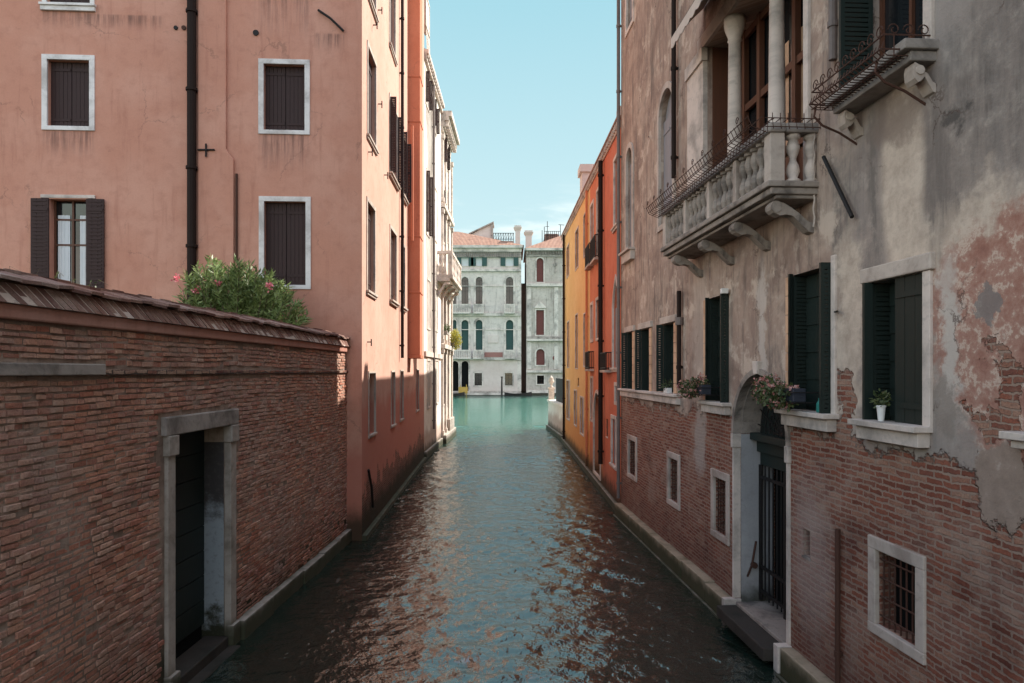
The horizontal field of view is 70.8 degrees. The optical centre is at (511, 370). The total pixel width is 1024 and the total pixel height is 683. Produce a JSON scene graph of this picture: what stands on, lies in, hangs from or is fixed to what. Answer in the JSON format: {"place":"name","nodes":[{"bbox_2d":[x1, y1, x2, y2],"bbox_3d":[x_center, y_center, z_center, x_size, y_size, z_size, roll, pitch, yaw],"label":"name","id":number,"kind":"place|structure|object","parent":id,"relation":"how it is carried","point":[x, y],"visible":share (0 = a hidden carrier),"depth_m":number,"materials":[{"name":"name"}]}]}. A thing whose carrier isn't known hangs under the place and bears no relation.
{"place":"outdoors","nodes":[
{"label":"outdoors","id":0,"kind":"place"},
{"bbox_2d":[9,266,105,287],"bbox_3d":[-8.080,0.107,12.383,2.088,3.786,0.420,0,0,0],"label":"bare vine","id":1,"kind":"object","parent":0,"point":[72,278],"visible":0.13,"depth_m":12.37,"materials":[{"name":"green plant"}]},
{"bbox_2d":[171,253,312,325],"bbox_3d":[-6.152,-0.299,16.332,3.376,4.607,1.916,0,0,0],"label":"oleander bush","id":2,"kind":"object","parent":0,"point":[235,292],"visible":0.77,"depth_m":15.93,"materials":[{"name":"green plant"}]},
{"bbox_2d":[201,396,781,682],"bbox_3d":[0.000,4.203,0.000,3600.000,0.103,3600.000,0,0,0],"label":"water","id":3,"kind":"structure","parent":0,"point":[502,544],"depth_m":13.42,"materials":[{"name":"teal liquid"}]},
{"bbox_2d":[0,268,351,682],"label":"garden wall","id":4,"kind":"structure","parent":3,"relation":"in","point":[173,492],"depth_m":8.83,"materials":[{"name":"red brick"}]},
{"bbox_2d":[161,408,239,682],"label":"doorway","id":5,"kind":"structure","parent":4,"relation":"in","point":[202,629],"depth_m":10.65,"materials":[{"name":"stone"}]},
{"bbox_2d":[0,0,426,540],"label":"pink house","id":6,"kind":"structure","parent":3,"relation":"in","point":[150,147],"depth_m":17.68,"materials":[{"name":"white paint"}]},
{"bbox_2d":[38,0,95,11],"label":"window","id":7,"kind":"structure","parent":6,"relation":"in","point":[54,5],"depth_m":17.36,"materials":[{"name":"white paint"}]},
{"bbox_2d":[31,194,103,287],"bbox_3d":[-10.723,-3.098,17.499,1.702,2.314,0.344,0,0,-4],"label":"window","id":8,"kind":"structure","parent":6,"relation":"in","point":[78,225],"depth_m":17.39,"materials":[{"name":"brown paint"}]},
{"bbox_2d":[41,54,94,130],"bbox_3d":[-10.729,-6.733,17.515,1.239,1.828,0.331,0,0,0],"label":"window","id":9,"kind":"structure","parent":6,"relation":"in","point":[72,84],"depth_m":17.55,"materials":[{"name":"white paint"}]},
{"bbox_2d":[258,58,309,134],"bbox_3d":[-5.608,-6.750,17.828,1.248,1.849,0.332,0,0,0],"label":"window","id":10,"kind":"structure","parent":6,"relation":"in","point":[287,88],"depth_m":17.86,"materials":[{"name":"white paint"}]},
{"bbox_2d":[259,196,310,288],"bbox_3d":[-5.590,-3.155,17.830,1.260,2.279,0.333,0,0,0],"label":"window","id":11,"kind":"structure","parent":6,"relation":"in","point":[288,225],"depth_m":17.87,"materials":[{"name":"white paint"}]},
{"bbox_2d":[366,196,377,299],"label":"window","id":12,"kind":"structure","parent":6,"relation":"in","point":[373,295],"depth_m":19.56,"materials":[{"name":"stone"}]},
{"bbox_2d":[366,40,378,155],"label":"window","id":13,"kind":"structure","parent":6,"relation":"in","point":[373,144],"depth_m":19.75,"materials":[{"name":"stone"}]},
{"bbox_2d":[368,371,377,438],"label":"window","id":14,"kind":"structure","parent":6,"relation":"in","point":[374,433],"depth_m":19.84,"materials":[{"name":"stone"}]},
{"bbox_2d":[368,0,378,23],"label":"window","id":15,"kind":"structure","parent":6,"relation":"in","point":[373,6],"depth_m":19.57,"materials":[{"name":"stone"}]},
{"bbox_2d":[389,0,397,66],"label":"window","id":16,"kind":"structure","parent":6,"relation":"in","point":[393,51],"depth_m":23.87,"materials":[{"name":"stone"}]},
{"bbox_2d":[391,371,396,428],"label":"window","id":17,"kind":"structure","parent":6,"relation":"in","point":[392,426],"depth_m":23.84,"materials":[{"name":"stone"}]},
{"bbox_2d":[389,224,399,307],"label":"window","id":18,"kind":"structure","parent":6,"relation":"in","point":[393,302],"depth_m":23.86,"materials":[{"name":"stone"}]},
{"bbox_2d":[389,92,403,191],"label":"window","id":19,"kind":"structure","parent":6,"relation":"in","point":[395,143],"depth_m":22.66,"materials":[{"name":"wood"}]},
{"bbox_2d":[400,370,404,421],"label":"window","id":20,"kind":"structure","parent":6,"relation":"in","point":[401,419],"depth_m":26.09,"materials":[{"name":"stone"}]},
{"bbox_2d":[400,245,407,312],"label":"window","id":21,"kind":"structure","parent":6,"relation":"in","point":[405,309],"depth_m":26.54,"materials":[{"name":"stone"}]},
{"bbox_2d":[400,132,411,205],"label":"window","id":22,"kind":"structure","parent":6,"relation":"in","point":[408,153],"depth_m":26.86,"materials":[{"name":"wood"}]},
{"bbox_2d":[416,369,419,412],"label":"window","id":23,"kind":"structure","parent":6,"relation":"in","point":[417,410],"depth_m":30.92,"materials":[{"name":"stone"}]},
{"bbox_2d":[424,0,444,458],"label":"cream house","id":24,"kind":"structure","parent":3,"relation":"in","point":[434,105],"depth_m":37.06,"materials":[{"name":"paint"}]},
{"bbox_2d":[424,0,429,37],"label":"window","id":25,"kind":"structure","parent":24,"relation":"in","point":[426,1],"depth_m":34.91,"materials":[{"name":"stone"}]},
{"bbox_2d":[425,68,432,112],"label":"window","id":26,"kind":"structure","parent":24,"relation":"in","point":[428,84],"depth_m":34.73,"materials":[{"name":"stone"}]},
{"bbox_2d":[427,277,430,330],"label":"window","id":27,"kind":"structure","parent":24,"relation":"in","point":[428,279],"depth_m":35.63,"materials":[{"name":"stone"}]},
{"bbox_2d":[427,359,430,409],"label":"window","id":28,"kind":"structure","parent":24,"relation":"in","point":[427,359],"depth_m":35.60,"materials":[{"name":"stone"}]},
{"bbox_2d":[426,168,432,238],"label":"window","id":29,"kind":"structure","parent":24,"relation":"in","point":[429,202],"depth_m":34.87,"materials":[{"name":"stone"}]},
{"bbox_2d":[435,187,437,243],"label":"window","id":30,"kind":"structure","parent":24,"relation":"in","point":[435,187],"depth_m":39.49,"materials":[{"name":"stone"}]},
{"bbox_2d":[435,287,437,331],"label":"window","id":31,"kind":"structure","parent":24,"relation":"in","point":[436,289],"depth_m":39.73,"materials":[{"name":"stone"}]},
{"bbox_2d":[435,359,438,404],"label":"window","id":32,"kind":"structure","parent":24,"relation":"in","point":[435,359],"depth_m":38.98,"materials":[{"name":"stone"}]},
{"bbox_2d":[435,99,439,136],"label":"window","id":33,"kind":"structure","parent":24,"relation":"in","point":[437,111],"depth_m":39.03,"materials":[{"name":"stone"}]},
{"bbox_2d":[437,111,461,443],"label":"corner palazzo","id":34,"kind":"structure","parent":3,"relation":"in","point":[449,276],"depth_m":43.32,"materials":[{"name":"stone"}]},
{"bbox_2d":[444,135,449,171],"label":"window","id":35,"kind":"structure","parent":34,"relation":"in","point":[446,155],"depth_m":43.09,"materials":[{"name":"stone"}]},
{"bbox_2d":[444,324,450,334],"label":"flower box","id":36,"kind":"object","parent":34,"relation":"attached to","point":[447,331],"visible":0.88,"depth_m":42.41,"materials":[{"name":"stone"}]},
{"bbox_2d":[447,188,447,243],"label":"window","id":37,"kind":"structure","parent":34,"relation":"in","point":[447,188],"depth_m":44.85,"materials":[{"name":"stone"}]},
{"bbox_2d":[447,354,447,405],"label":"window","id":38,"kind":"structure","parent":34,"relation":"in","point":[447,354],"depth_m":44.85,"materials":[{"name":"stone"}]},
{"bbox_2d":[450,329,462,349],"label":"hanging plant","id":39,"kind":"object","parent":34,"relation":"hanging from","point":[455,340],"visible":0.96,"depth_m":45.77,"materials":[{"name":"yellow plant"}]},
{"bbox_2d":[453,392,464,395],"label":"moored boat","id":40,"kind":"object","parent":3,"relation":"on","point":[459,394],"visible":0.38,"depth_m":120.37,"materials":[{"name":"black wood"}]},
{"bbox_2d":[501,376,502,396],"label":"mooring pole","id":41,"kind":"object","parent":3,"relation":"in","point":[501,386],"visible":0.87,"depth_m":118.39,"materials":[{"name":"black wood"}]},
{"bbox_2d":[504,392,531,395],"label":"moored boat","id":42,"kind":"object","parent":3,"relation":"on","point":[519,394],"visible":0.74,"depth_m":120.30,"materials":[{"name":"black wood"}]},
{"bbox_2d":[546,387,562,439],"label":"terrace wall","id":43,"kind":"structure","parent":3,"relation":"in","point":[554,426],"depth_m":48.14,"materials":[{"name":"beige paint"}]},
{"bbox_2d":[548,376,553,386],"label":"stone urn","id":44,"kind":"object","parent":43,"relation":"on","point":[551,380],"visible":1,"depth_m":51.88,"materials":[{"name":"white stone"}]},
{"bbox_2d":[561,164,593,473],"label":"yellow house","id":45,"kind":"structure","parent":3,"relation":"in","point":[575,239],"depth_m":34.16,"materials":[{"name":"paint"}]},
{"bbox_2d":[566,243,568,278],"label":"window","id":46,"kind":"structure","parent":45,"relation":"in","point":[567,249],"depth_m":40.18,"materials":[{"name":"stone"}]},
{"bbox_2d":[567,320,568,367],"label":"window","id":47,"kind":"structure","parent":45,"relation":"in","point":[568,320],"depth_m":39.84,"materials":[{"name":"stone"}]},
{"bbox_2d":[566,379,569,420],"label":"window","id":48,"kind":"structure","parent":45,"relation":"in","point":[567,381],"depth_m":39.98,"materials":[{"name":"stone"}]},
{"bbox_2d":[574,389,576,426],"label":"window","id":49,"kind":"structure","parent":45,"relation":"in","point":[575,425],"depth_m":34.81,"materials":[{"name":"stone"}]},
{"bbox_2d":[575,313,577,368],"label":"window","id":50,"kind":"structure","parent":45,"relation":"in","point":[576,314],"depth_m":34.31,"materials":[{"name":"stone"}]},
{"bbox_2d":[575,225,578,270],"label":"window","id":51,"kind":"structure","parent":45,"relation":"in","point":[577,229],"depth_m":34.82,"materials":[{"name":"stone"}]},
{"bbox_2d":[580,396,583,436],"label":"window","id":52,"kind":"structure","parent":45,"relation":"in","point":[582,397],"depth_m":32.50,"materials":[{"name":"stone"}]},
{"bbox_2d":[583,213,584,258],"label":"window","id":53,"kind":"structure","parent":45,"relation":"in","point":[584,213],"depth_m":31.25,"materials":[{"name":"stone"}]},
{"bbox_2d":[583,313,584,366],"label":"window","id":54,"kind":"structure","parent":45,"relation":"in","point":[583,313],"depth_m":31.25,"materials":[{"name":"stone"}]},
{"bbox_2d":[584,153,602,491],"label":"orange house","id":55,"kind":"structure","parent":3,"relation":"in","point":[595,473],"depth_m":27.64,"materials":[{"name":"paint"}]},
{"bbox_2d":[590,301,592,342],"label":"window","id":56,"kind":"structure","parent":55,"relation":"in","point":[591,304],"depth_m":28.64,"materials":[{"name":"stone"}]},
{"bbox_2d":[590,376,592,421],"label":"window","id":57,"kind":"structure","parent":55,"relation":"in","point":[591,377],"depth_m":28.71,"materials":[{"name":"stone"}]},
{"bbox_2d":[590,199,593,240],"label":"window","id":58,"kind":"structure","parent":55,"relation":"in","point":[592,203],"depth_m":28.69,"materials":[{"name":"stone"}]},
{"bbox_2d":[595,297,597,340],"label":"window","id":59,"kind":"structure","parent":55,"relation":"in","point":[596,299],"depth_m":26.87,"materials":[{"name":"stone"}]},
{"bbox_2d":[596,188,597,256],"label":"window","id":60,"kind":"structure","parent":55,"relation":"in","point":[597,188],"depth_m":26.66,"materials":[{"name":"stone"}]},
{"bbox_2d":[593,390,600,480],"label":"window","id":61,"kind":"structure","parent":55,"relation":"in","point":[596,391],"depth_m":27.64,"materials":[{"name":"stone"}]},
{"bbox_2d":[598,106,620,511],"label":"red house","id":62,"kind":"structure","parent":3,"relation":"in","point":[607,310],"depth_m":23.45,"materials":[{"name":"paint"}]},
{"bbox_2d":[609,274,616,371],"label":"window","id":63,"kind":"structure","parent":62,"relation":"in","point":[612,369],"depth_m":22.60,"materials":[{"name":"stone"}]},
{"bbox_2d":[609,414,616,470],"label":"window","id":64,"kind":"structure","parent":62,"relation":"in","point":[612,417],"depth_m":22.70,"materials":[{"name":"stone"}]},
{"bbox_2d":[611,153,616,233],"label":"window","id":65,"kind":"structure","parent":62,"relation":"in","point":[614,228],"depth_m":22.35,"materials":[{"name":"stone"}]},
{"bbox_2d":[614,382,616,404],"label":"window","id":66,"kind":"structure","parent":62,"relation":"in","point":[615,383],"depth_m":22.14,"materials":[{"name":"stone"}]},
{"bbox_2d":[613,0,1023,682],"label":"brick and plaster house","id":67,"kind":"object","parent":3,"relation":"in","point":[825,198],"visible":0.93,"depth_m":8.84,"materials":[{"name":"stone"}]},
{"bbox_2d":[618,142,634,264],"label":"window","id":68,"kind":"structure","parent":67,"relation":"in","point":[627,255],"depth_m":20.09,"materials":[{"name":"stone"}]},
{"bbox_2d":[621,325,634,388],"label":"window","id":69,"kind":"structure","parent":67,"relation":"in","point":[627,339],"depth_m":20.24,"materials":[{"name":"stone"}]},
{"bbox_2d":[625,0,633,38],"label":"window","id":70,"kind":"structure","parent":67,"relation":"in","point":[627,29],"depth_m":20.22,"materials":[{"name":"stone"}]},
{"bbox_2d":[627,434,636,481],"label":"window","id":71,"kind":"structure","parent":67,"relation":"in","point":[629,437],"depth_m":19.71,"materials":[{"name":"stone"}]},
{"bbox_2d":[635,321,652,390],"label":"window","id":72,"kind":"structure","parent":67,"relation":"in","point":[643,348],"depth_m":18.61,"materials":[{"name":"wood"}]},
{"bbox_2d":[656,314,676,393],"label":"window","id":73,"kind":"structure","parent":67,"relation":"in","point":[667,355],"depth_m":16.52,"materials":[{"name":"stone"}]},
{"bbox_2d":[657,81,675,232],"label":"window","id":74,"kind":"structure","parent":67,"relation":"in","point":[667,124],"depth_m":16.65,"materials":[{"name":"stone"}]},
{"bbox_2d":[660,378,673,392],"bbox_3d":[3.436,0.322,15.898,0.305,0.337,0.327,0,0,-32],"label":"flowerpot","id":75,"kind":"object","parent":67,"relation":"on","point":[668,390],"visible":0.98,"depth_m":15.85,"materials":[{"name":"white ceramic"}]},
{"bbox_2d":[666,450,679,510],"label":"window","id":76,"kind":"structure","parent":67,"relation":"in","point":[669,454],"depth_m":15.83,"materials":[{"name":"stone"}]},
{"bbox_2d":[676,372,719,398],"bbox_3d":[3.394,0.274,13.324,0.636,0.525,1.156,0,0,0],"label":"flower box","id":77,"kind":"object","parent":67,"relation":"attached to","point":[693,387],"visible":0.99,"depth_m":13.07,"materials":[{"name":"green plant"}]},
{"bbox_2d":[697,294,731,414],"bbox_3d":[3.773,-0.305,12.968,0.584,2.124,1.410,0,0,0],"label":"window","id":78,"kind":"structure","parent":67,"relation":"in","point":[716,311],"depth_m":13.42,"materials":[{"name":"wood"}]},
{"bbox_2d":[710,468,729,545],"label":"window","id":79,"kind":"structure","parent":67,"relation":"in","point":[714,473],"depth_m":12.82,"materials":[{"name":"stone"}]},
{"bbox_2d":[750,372,818,411],"bbox_3d":[3.610,0.280,9.756,0.656,0.537,1.190,0,0,0],"label":"flower box","id":80,"kind":"object","parent":67,"relation":"attached to","point":[777,394],"visible":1,"depth_m":9.52,"materials":[{"name":"green plant"}]},
{"bbox_2d":[802,555,810,561],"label":"window","id":81,"kind":"structure","parent":67,"relation":"in","point":[806,557],"depth_m":9.55,"materials":[{"name":"stone"}]},
{"bbox_2d":[774,255,838,431],"bbox_3d":[3.982,-0.337,9.434,0.608,2.167,1.421,0,0,0],"label":"window","id":82,"kind":"structure","parent":67,"relation":"in","point":[811,300],"depth_m":9.70,"materials":[{"name":"wood"}]},
{"bbox_2d":[825,0,938,139],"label":"window","id":83,"kind":"structure","parent":67,"relation":"in","point":[855,16],"depth_m":7.90,"materials":[{"name":"stone"}]},
{"bbox_2d":[870,388,893,420],"bbox_3d":[3.987,0.360,7.744,0.250,0.358,0.223,0,0,0],"label":"flowerpot","id":84,"kind":"object","parent":67,"relation":"on","point":[883,404],"visible":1,"depth_m":7.73,"materials":[{"name":"white ceramic"}]},
{"bbox_2d":[847,252,935,447],"bbox_3d":[4.100,-0.199,7.557,0.597,1.902,1.250,0,0,0],"label":"window","id":85,"kind":"structure","parent":67,"relation":"in","point":[897,317],"depth_m":7.49,"materials":[{"name":"wood"}]},
{"bbox_2d":[867,534,925,664],"bbox_3d":[4.147,2.361,7.575,0.284,1.070,0.993,0,0,-4],"label":"window","id":86,"kind":"structure","parent":67,"relation":"in","point":[909,583],"depth_m":7.66,"materials":[{"name":"stone"}]},
{"bbox_2d":[999,431,1023,448],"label":"window","id":87,"kind":"structure","parent":67,"relation":"in","point":[1016,437],"depth_m":5.77,"materials":[{"name":"stone"}]},
{"bbox_2d":[424,0,620,282],"label":"sky","id":88,"kind":"structure","parent":0,"point":[529,87],"materials":[{"name":"blue"}]},
{"bbox_2d":[556,378,562,402],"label":"wooden screen","id":89,"kind":"object","parent":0,"point":[559,389],"visible":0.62,"depth_m":47.69,"materials":[{"name":"black wood"}]},
{"bbox_2d":[816,398,818,412],"bbox_3d":[3.883,0.433,9.091,0.080,0.180,0.080,0,0,0],"label":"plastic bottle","id":90,"kind":"object","parent":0,"point":[817,406],"visible":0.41,"depth_m":9.07,"materials":[{"name":"teal plastic"}]},
{"bbox_3d":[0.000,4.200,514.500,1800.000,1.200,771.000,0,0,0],"label":"ground","id":91,"kind":"structure","parent":0,"visible":0},
{"bbox_2d":[453,221,523,395],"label":"grand palace","id":92,"kind":"structure","parent":91,"relation":"on","point":[487,317],"depth_m":123.00,"materials":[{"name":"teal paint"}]},
{"bbox_2d":[453,293,458,306],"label":"window","id":93,"kind":"structure","parent":92,"relation":"in","point":[456,299],"depth_m":122.91,"materials":[{"name":"white stone"}]},
{"bbox_2d":[453,318,458,351],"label":"window","id":94,"kind":"structure","parent":92,"relation":"in","point":[455,321],"depth_m":122.91,"materials":[{"name":"teal paint"}]},
{"bbox_2d":[459,385,467,395],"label":"yellow barrier","id":95,"kind":"object","parent":92,"relation":"attached to","point":[463,389],"visible":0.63,"depth_m":122.00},
{"bbox_2d":[456,256,470,266],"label":"window","id":96,"kind":"structure","parent":92,"relation":"in","point":[464,262],"depth_m":122.91,"materials":[{"name":"teal paint"}]},
{"bbox_2d":[459,275,470,306],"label":"window","id":97,"kind":"structure","parent":92,"relation":"in","point":[464,295],"depth_m":123.33,"materials":[{"name":"grey glass"}]},
{"bbox_2d":[459,318,470,351],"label":"window","id":98,"kind":"structure","parent":92,"relation":"in","point":[466,334],"depth_m":123.30,"materials":[{"name":"teal paint"}]},
{"bbox_2d":[473,372,482,386],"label":"window","id":99,"kind":"structure","parent":92,"relation":"in","point":[477,376],"depth_m":123.33,"materials":[{"name":"grey glass"}]},
{"bbox_2d":[471,256,486,266],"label":"window","id":100,"kind":"structure","parent":92,"relation":"in","point":[477,262],"depth_m":122.79,"materials":[{"name":"teal paint"}]},
{"bbox_2d":[474,275,484,306],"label":"window","id":101,"kind":"structure","parent":92,"relation":"in","point":[479,292],"depth_m":122.91,"materials":[{"name":"grey glass"}]},
{"bbox_2d":[474,318,484,351],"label":"window","id":102,"kind":"structure","parent":92,"relation":"in","point":[479,335],"depth_m":123.27,"materials":[{"name":"teal paint"}]},
{"bbox_2d":[504,372,513,386],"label":"window","id":103,"kind":"structure","parent":92,"relation":"in","point":[508,376],"depth_m":123.33,"materials":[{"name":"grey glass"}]},
{"bbox_2d":[501,256,517,266],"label":"window","id":104,"kind":"structure","parent":92,"relation":"in","point":[507,262],"depth_m":122.91,"materials":[{"name":"teal paint"}]},
{"bbox_2d":[504,275,514,306],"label":"window","id":105,"kind":"structure","parent":92,"relation":"in","point":[509,292],"depth_m":123.33,"materials":[{"name":"grey glass"}]},
{"bbox_2d":[504,318,514,351],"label":"window","id":106,"kind":"structure","parent":92,"relation":"in","point":[509,335],"depth_m":123.30,"materials":[{"name":"teal paint"}]},
{"bbox_2d":[521,283,525,392],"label":"narrow brick house","id":107,"kind":"structure","parent":91,"relation":"on","point":[523,337],"depth_m":128.00,"materials":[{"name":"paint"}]},
{"bbox_2d":[523,221,562,395],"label":"weathered palace","id":108,"kind":"structure","parent":91,"relation":"on","point":[543,261],"depth_m":123.00,"materials":[{"name":"white paint"}]},
{"bbox_2d":[535,257,544,282],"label":"window","id":109,"kind":"structure","parent":108,"relation":"in","point":[539,263],"depth_m":123.30,"materials":[{"name":"paint"}]},
{"bbox_2d":[535,309,544,335],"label":"window","id":110,"kind":"structure","parent":108,"relation":"in","point":[539,313],"depth_m":123.30,"materials":[{"name":"paint"}]},
{"bbox_2d":[535,348,545,365],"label":"window","id":111,"kind":"structure","parent":108,"relation":"in","point":[540,355],"depth_m":123.30,"materials":[{"name":"paint"}]},
{"bbox_2d":[536,374,544,384],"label":"window","id":112,"kind":"structure","parent":108,"relation":"in","point":[540,378],"depth_m":123.33,"materials":[{"name":"black"}]}
]}

